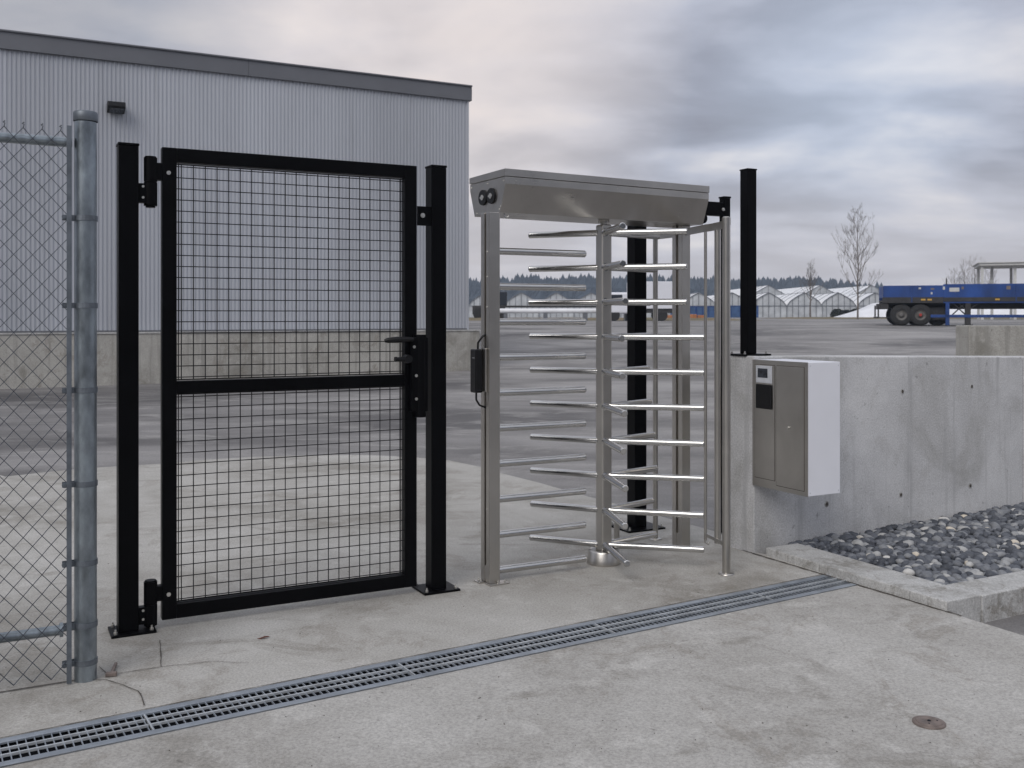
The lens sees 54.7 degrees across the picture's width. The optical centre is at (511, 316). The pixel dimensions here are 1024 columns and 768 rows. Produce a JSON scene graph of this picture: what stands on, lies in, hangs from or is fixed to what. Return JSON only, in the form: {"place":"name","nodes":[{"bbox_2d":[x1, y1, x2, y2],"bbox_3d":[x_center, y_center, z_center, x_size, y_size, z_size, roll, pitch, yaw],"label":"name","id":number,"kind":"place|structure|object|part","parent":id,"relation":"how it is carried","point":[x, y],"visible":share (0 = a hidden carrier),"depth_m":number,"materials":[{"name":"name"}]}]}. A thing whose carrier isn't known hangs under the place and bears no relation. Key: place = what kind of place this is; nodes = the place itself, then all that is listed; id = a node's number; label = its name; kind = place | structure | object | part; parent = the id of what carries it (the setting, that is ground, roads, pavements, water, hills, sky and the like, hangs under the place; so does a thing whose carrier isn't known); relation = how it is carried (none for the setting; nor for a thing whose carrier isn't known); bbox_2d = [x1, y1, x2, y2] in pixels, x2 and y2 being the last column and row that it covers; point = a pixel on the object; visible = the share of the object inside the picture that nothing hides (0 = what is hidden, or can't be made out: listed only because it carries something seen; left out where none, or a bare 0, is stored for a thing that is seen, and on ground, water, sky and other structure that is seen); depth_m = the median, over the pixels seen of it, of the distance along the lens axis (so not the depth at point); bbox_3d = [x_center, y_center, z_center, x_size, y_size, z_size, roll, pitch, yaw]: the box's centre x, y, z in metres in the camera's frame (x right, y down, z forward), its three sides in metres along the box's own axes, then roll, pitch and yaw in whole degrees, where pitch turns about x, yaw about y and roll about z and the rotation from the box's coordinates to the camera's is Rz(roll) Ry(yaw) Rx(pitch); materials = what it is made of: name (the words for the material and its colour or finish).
{"place":"outdoors","nodes":[
{"label":"outdoors","id":0,"kind":"place"},
{"bbox_2d":[0,455,822,738],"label":"slab","id":1,"kind":"structure","parent":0,"point":[340,633],"depth_m":5.64,"materials":[{"name":"concrete"}]},
{"bbox_2d":[0,110,97,685],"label":"chain link fence","id":2,"kind":"object","parent":1,"relation":"on","point":[83,625],"visible":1,"depth_m":4.05,"materials":[{"name":"metal"}]},
{"bbox_2d":[105,662,116,676],"bbox_3d":[-1.683,1.490,4.180,0.044,0.016,0.142,0,0,-14],"label":"timber shim","id":3,"kind":"object","parent":1,"relation":"on","point":[112,672],"visible":1,"depth_m":4.12,"materials":[{"name":"wood"}]},
{"bbox_2d":[108,142,156,638],"bbox_3d":[-1.810,0.341,4.716,0.200,2.318,0.170,0,0,-28],"label":"gate post","id":4,"kind":"object","parent":1,"relation":"on","point":[127,390],"visible":0.89,"depth_m":4.67,"materials":[{"name":"metal"}]},
{"bbox_2d":[139,147,427,627],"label":"gate","id":5,"kind":"structure","parent":4,"relation":"attached to","point":[411,379],"depth_m":5.03,"materials":[{"name":"black metal"}]},
{"bbox_2d":[0,574,856,767],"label":"trench drain","id":6,"kind":"object","parent":1,"relation":"in","point":[28,747],"visible":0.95,"depth_m":4.14,"materials":[{"name":"grey metal"}]},
{"bbox_2d":[412,165,459,595],"bbox_3d":[-0.427,0.338,5.433,0.230,2.324,0.190,0,0,-28],"label":"gate post","id":7,"kind":"object","parent":1,"relation":"on","point":[431,215],"visible":0.91,"depth_m":5.40,"materials":[{"name":"metal"}]},
{"bbox_2d":[0,550,962,766],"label":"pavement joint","id":8,"kind":"object","parent":1,"relation":"on","point":[412,655],"visible":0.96,"depth_m":4.23,"materials":[{"name":"grey concrete"}]},
{"bbox_2d":[5,547,1020,765],"bbox_3d":[-0.561,1.498,4.885,5.890,0.002,3.514,0,0,0],"label":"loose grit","id":9,"kind":"object","parent":1,"relation":"on","point":[537,714],"visible":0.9,"depth_m":3.74,"materials":[{"name":"grey gravel"}]},
{"bbox_2d":[469,168,733,586],"bbox_3d":[0.475,0.340,6.103,1.571,2.321,1.028,0,0,-9],"label":"turnstile","id":10,"kind":"object","parent":1,"relation":"on","point":[676,211],"visible":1,"depth_m":5.91,"materials":[{"name":"silver metal"}]},
{"bbox_2d":[612,226,664,532],"bbox_3d":[0.885,0.347,7.020,0.310,2.306,0.260,0,0,-28],"label":"gate post","id":11,"kind":"object","parent":1,"relation":"on","point":[636,349],"visible":0.65,"depth_m":6.98,"materials":[{"name":"metal"}]},
{"bbox_2d":[0,317,1023,533],"bbox_3d":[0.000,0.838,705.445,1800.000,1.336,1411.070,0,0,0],"label":"asphalt yard","id":12,"kind":"structure","parent":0,"point":[776,337],"depth_m":15.47,"materials":[{"name":"grey asphalt"}]},
{"bbox_2d":[0,29,480,388],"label":"warehouse","id":13,"kind":"structure","parent":12,"relation":"on","point":[171,98],"depth_m":22.66,"materials":[{"name":"metal"}]},
{"bbox_2d":[107,101,125,113],"bbox_3d":[-8.558,-4.497,21.392,0.360,0.226,0.350,0,0,-28],"label":"wall light","id":14,"kind":"object","parent":13,"relation":"attached to","point":[114,107],"visible":1,"depth_m":21.28,"materials":[{"name":"black plastic"}]},
{"bbox_2d":[469,295,480,316],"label":"greenhouse","id":15,"kind":"object","parent":12,"relation":"on","point":[476,301],"visible":0.2,"depth_m":150.24,"materials":[{"name":"white glass"}]},
{"bbox_2d":[472,291,506,317],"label":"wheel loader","id":16,"kind":"object","parent":12,"relation":"on","point":[476,311],"visible":0.32,"depth_m":70.07,"materials":[{"name":"metal"}]},
{"bbox_2d":[505,292,538,316],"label":"greenhouse","id":17,"kind":"object","parent":12,"relation":"on","point":[521,299],"visible":0.59,"depth_m":150.14,"materials":[{"name":"white glass"}]},
{"bbox_2d":[539,292,573,316],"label":"greenhouse","id":18,"kind":"object","parent":12,"relation":"on","point":[556,295],"visible":0.44,"depth_m":150.12,"materials":[{"name":"white glass"}]},
{"bbox_2d":[500,306,626,320],"bbox_3d":[3.053,-0.187,62.300,9.500,0.959,1.000,0,0,0],"label":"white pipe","id":19,"kind":"object","parent":12,"relation":"on","point":[545,312],"visible":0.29,"depth_m":61.88,"materials":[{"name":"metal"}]},
{"bbox_2d":[574,292,595,316],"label":"greenhouse","id":20,"kind":"object","parent":12,"relation":"on","point":[591,295],"visible":0.34,"depth_m":150.16,"materials":[{"name":"white glass"}]},
{"bbox_2d":[469,317,762,320],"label":"grass verge","id":21,"kind":"object","parent":12,"relation":"on","point":[621,319],"depth_m":65.28,"materials":[{"name":"plant"}]},
{"bbox_2d":[612,281,671,320],"bbox_3d":[7.771,-0.898,61.094,4.343,2.403,2.212,0,0,0],"label":"box truck","id":22,"kind":"object","parent":12,"relation":"on","point":[664,289],"visible":0.51,"depth_m":60.03,"materials":[{"name":"metal"}]},
{"bbox_3d":[6.250,-1.072,60.092,0.900,0.450,0.014,0,0,0],"label":"window","id":23,"kind":"part","parent":22,"relation":"part of","materials":[{"name":"black glass"}]},
{"bbox_2d":[469,273,882,303],"bbox_3d":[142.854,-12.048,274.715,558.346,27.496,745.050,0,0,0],"label":"wood","id":24,"kind":"object","parent":12,"relation":"on","point":[619,284],"visible":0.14,"depth_m":563.21,"materials":[{"name":"green plant"}]},
{"bbox_2d":[670,306,695,314],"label":"storage bin","id":25,"kind":"object","parent":12,"relation":"on","point":[692,309],"visible":0.22,"depth_m":95.00,"materials":[{"name":"blue paint"}]},
{"bbox_2d":[667,314,703,317],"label":"orange barrier","id":26,"kind":"object","parent":12,"relation":"on","point":[693,316],"visible":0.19,"depth_m":72.00,"materials":[{"name":"plastic"}]},
{"bbox_2d":[690,292,713,305],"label":"greenhouse","id":27,"kind":"object","parent":12,"relation":"on","point":[697,299],"visible":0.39,"depth_m":150.13,"materials":[{"name":"white glass"}]},
{"bbox_2d":[696,306,713,317],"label":"storage bin","id":28,"kind":"object","parent":12,"relation":"on","point":[700,311],"visible":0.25,"depth_m":95.00,"materials":[{"name":"blue paint"}]},
{"bbox_2d":[703,196,730,532],"bbox_3d":[1.365,0.337,6.801,0.311,2.327,0.064,0,0,-28],"label":"bracket post","id":29,"kind":"object","parent":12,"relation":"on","point":[720,209],"visible":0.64,"depth_m":6.84,"materials":[{"name":"metal"}]},
{"bbox_2d":[707,292,739,305],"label":"greenhouse","id":30,"kind":"object","parent":12,"relation":"on","point":[734,299],"visible":0.19,"depth_m":150.13,"materials":[{"name":"white glass"}]},
{"bbox_2d":[730,306,757,317],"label":"storage bin","id":31,"kind":"object","parent":12,"relation":"on","point":[734,311],"visible":0.34,"depth_m":95.00,"materials":[{"name":"blue paint"}]},
{"bbox_2d":[730,285,785,295],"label":"greenhouse","id":32,"kind":"object","parent":12,"relation":"on","point":[767,288],"visible":0.19,"depth_m":215.15,"materials":[{"name":"white glass"}]},
{"bbox_2d":[756,292,786,316],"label":"greenhouse","id":33,"kind":"object","parent":12,"relation":"on","point":[768,304],"visible":0.54,"depth_m":150.13,"materials":[{"name":"white glass"}]},
{"bbox_2d":[775,292,822,316],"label":"greenhouse","id":34,"kind":"object","parent":12,"relation":"on","point":[797,304],"visible":0.62,"depth_m":150.16,"materials":[{"name":"white glass"}]},
{"bbox_2d":[778,285,833,294],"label":"greenhouse","id":35,"kind":"object","parent":12,"relation":"on","point":[823,290],"visible":0.18,"depth_m":218.34,"materials":[{"name":"white glass"}]},
{"bbox_2d":[798,259,822,316],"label":"bare tree","id":36,"kind":"object","parent":12,"relation":"on","point":[810,280],"visible":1,"depth_m":124.92,"materials":[{"name":"grey plant"}]},
{"bbox_2d":[811,292,856,316],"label":"greenhouse","id":37,"kind":"object","parent":12,"relation":"on","point":[829,302],"visible":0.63,"depth_m":150.17,"materials":[{"name":"white glass"}]},
{"bbox_2d":[830,309,843,316],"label":"shrub","id":38,"kind":"object","parent":12,"relation":"on","point":[835,312],"visible":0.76,"depth_m":99.81,"materials":[{"name":"green plant"}]},
{"bbox_2d":[828,285,878,294],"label":"greenhouse","id":39,"kind":"object","parent":12,"relation":"on","point":[862,289],"visible":0.14,"depth_m":219.78,"materials":[{"name":"white glass"}]},
{"bbox_2d":[831,206,882,318],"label":"bare tree","id":40,"kind":"object","parent":12,"relation":"on","point":[857,258],"visible":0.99,"depth_m":74.96,"materials":[{"name":"grey plant"}]},
{"bbox_2d":[845,292,878,308],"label":"greenhouse","id":41,"kind":"object","parent":12,"relation":"on","point":[865,299],"visible":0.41,"depth_m":150.25,"materials":[{"name":"white glass"}]},
{"bbox_2d":[773,317,1023,318],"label":"grass verge","id":42,"kind":"object","parent":12,"relation":"on","point":[860,318],"depth_m":83.04,"materials":[{"name":"plant"}]},
{"bbox_2d":[835,303,1023,316],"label":"covered heap","id":43,"kind":"object","parent":12,"relation":"on","point":[867,311],"visible":0.2,"depth_m":93.02,"materials":[{"name":"white plastic"}]},
{"bbox_2d":[874,277,1023,325],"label":"flatbed trailer","id":44,"kind":"object","parent":12,"relation":"on","point":[920,305],"visible":1,"depth_m":45.36,"materials":[{"name":"blue paint"}]},
{"bbox_2d":[943,267,963,283],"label":"bare tree","id":45,"kind":"object","parent":12,"relation":"on","point":[954,282],"visible":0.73,"depth_m":124.03,"materials":[{"name":"grey plant"}]},
{"bbox_2d":[951,262,976,283],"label":"bare tree","id":46,"kind":"object","parent":12,"relation":"on","point":[964,273],"visible":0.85,"depth_m":117.97,"materials":[{"name":"grey plant"}]},
{"bbox_2d":[960,255,984,283],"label":"bare tree","id":47,"kind":"object","parent":12,"relation":"on","point":[974,271],"visible":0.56,"depth_m":121.89,"materials":[{"name":"grey plant"}]},
{"bbox_2d":[980,269,997,283],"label":"bare tree","id":48,"kind":"object","parent":12,"relation":"on","point":[988,277],"visible":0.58,"depth_m":127.99,"materials":[{"name":"grey plant"}]},
{"bbox_2d":[956,325,1023,355],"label":"barrier wall","id":49,"kind":"structure","parent":12,"relation":"on","point":[989,340],"depth_m":12.04,"materials":[{"name":"concrete"}]},
{"bbox_2d":[972,261,1023,319],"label":"open pavilion","id":50,"kind":"structure","parent":12,"relation":"on","point":[1011,266],"depth_m":69.93,"materials":[{"name":"grey paint"}]},
{"bbox_2d":[0,0,1023,285],"label":"sky","id":51,"kind":"structure","parent":0,"point":[910,113],"materials":[{"name":"grey"}]},
{"bbox_2d":[3,585,1023,767],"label":"front slab","id":52,"kind":"structure","parent":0,"point":[730,683],"depth_m":3.78,"materials":[{"name":"concrete"}]},
{"bbox_2d":[912,715,945,729],"bbox_3d":[1.536,1.494,3.646,0.116,0.013,0.116,0,0,-20],"label":"utility cover","id":53,"kind":"object","parent":52,"relation":"in","point":[928,722],"visible":1,"depth_m":3.63,"materials":[{"name":"metal"}]},
{"bbox_2d":[985,614,1023,635],"bbox_3d":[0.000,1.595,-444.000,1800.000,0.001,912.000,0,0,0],"label":"asphalt","id":54,"kind":"structure","parent":0,"point":[1014,624],"depth_m":5.14,"materials":[{"name":"grey asphalt"}]},
{"bbox_2d":[730,355,1023,553],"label":"retaining wall","id":55,"kind":"structure","parent":54,"relation":"on","point":[923,438],"depth_m":6.98,"materials":[{"name":"concrete"}]},
{"bbox_2d":[730,168,770,355],"bbox_3d":[1.540,-0.349,6.423,0.220,1.210,0.170,0,0,-28],"label":"wall mounted post","id":56,"kind":"object","parent":55,"relation":"on","point":[747,261],"depth_m":6.40,"materials":[{"name":"metal"}]},
{"bbox_2d":[752,359,839,496],"bbox_3d":[1.737,0.668,6.089,0.278,0.792,0.480,0,0,-28],"label":"control cabinet","id":57,"kind":"object","parent":55,"relation":"attached to","point":[796,426],"visible":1,"depth_m":5.92,"materials":[{"name":"silver metal"}]},
{"label":"door","id":58,"kind":"part","parent":57,"relation":"part of","materials":[{"name":"silver metal"}]},
{"label":"door","id":59,"kind":"part","parent":57,"relation":"part of","materials":[{"name":"silver metal"}]},
{"bbox_2d":[766,543,1023,622],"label":"stone kerb","id":60,"kind":"structure","parent":54,"relation":"on","point":[989,599],"depth_m":5.35,"materials":[{"name":"concrete"}]},
{"label":"pebble bed","id":61,"kind":"structure","parent":0,"visible":0},
{"bbox_2d":[788,502,1023,584],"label":"river pebbles","id":62,"kind":"object","parent":61,"relation":"on","point":[960,547],"visible":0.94,"depth_m":6.29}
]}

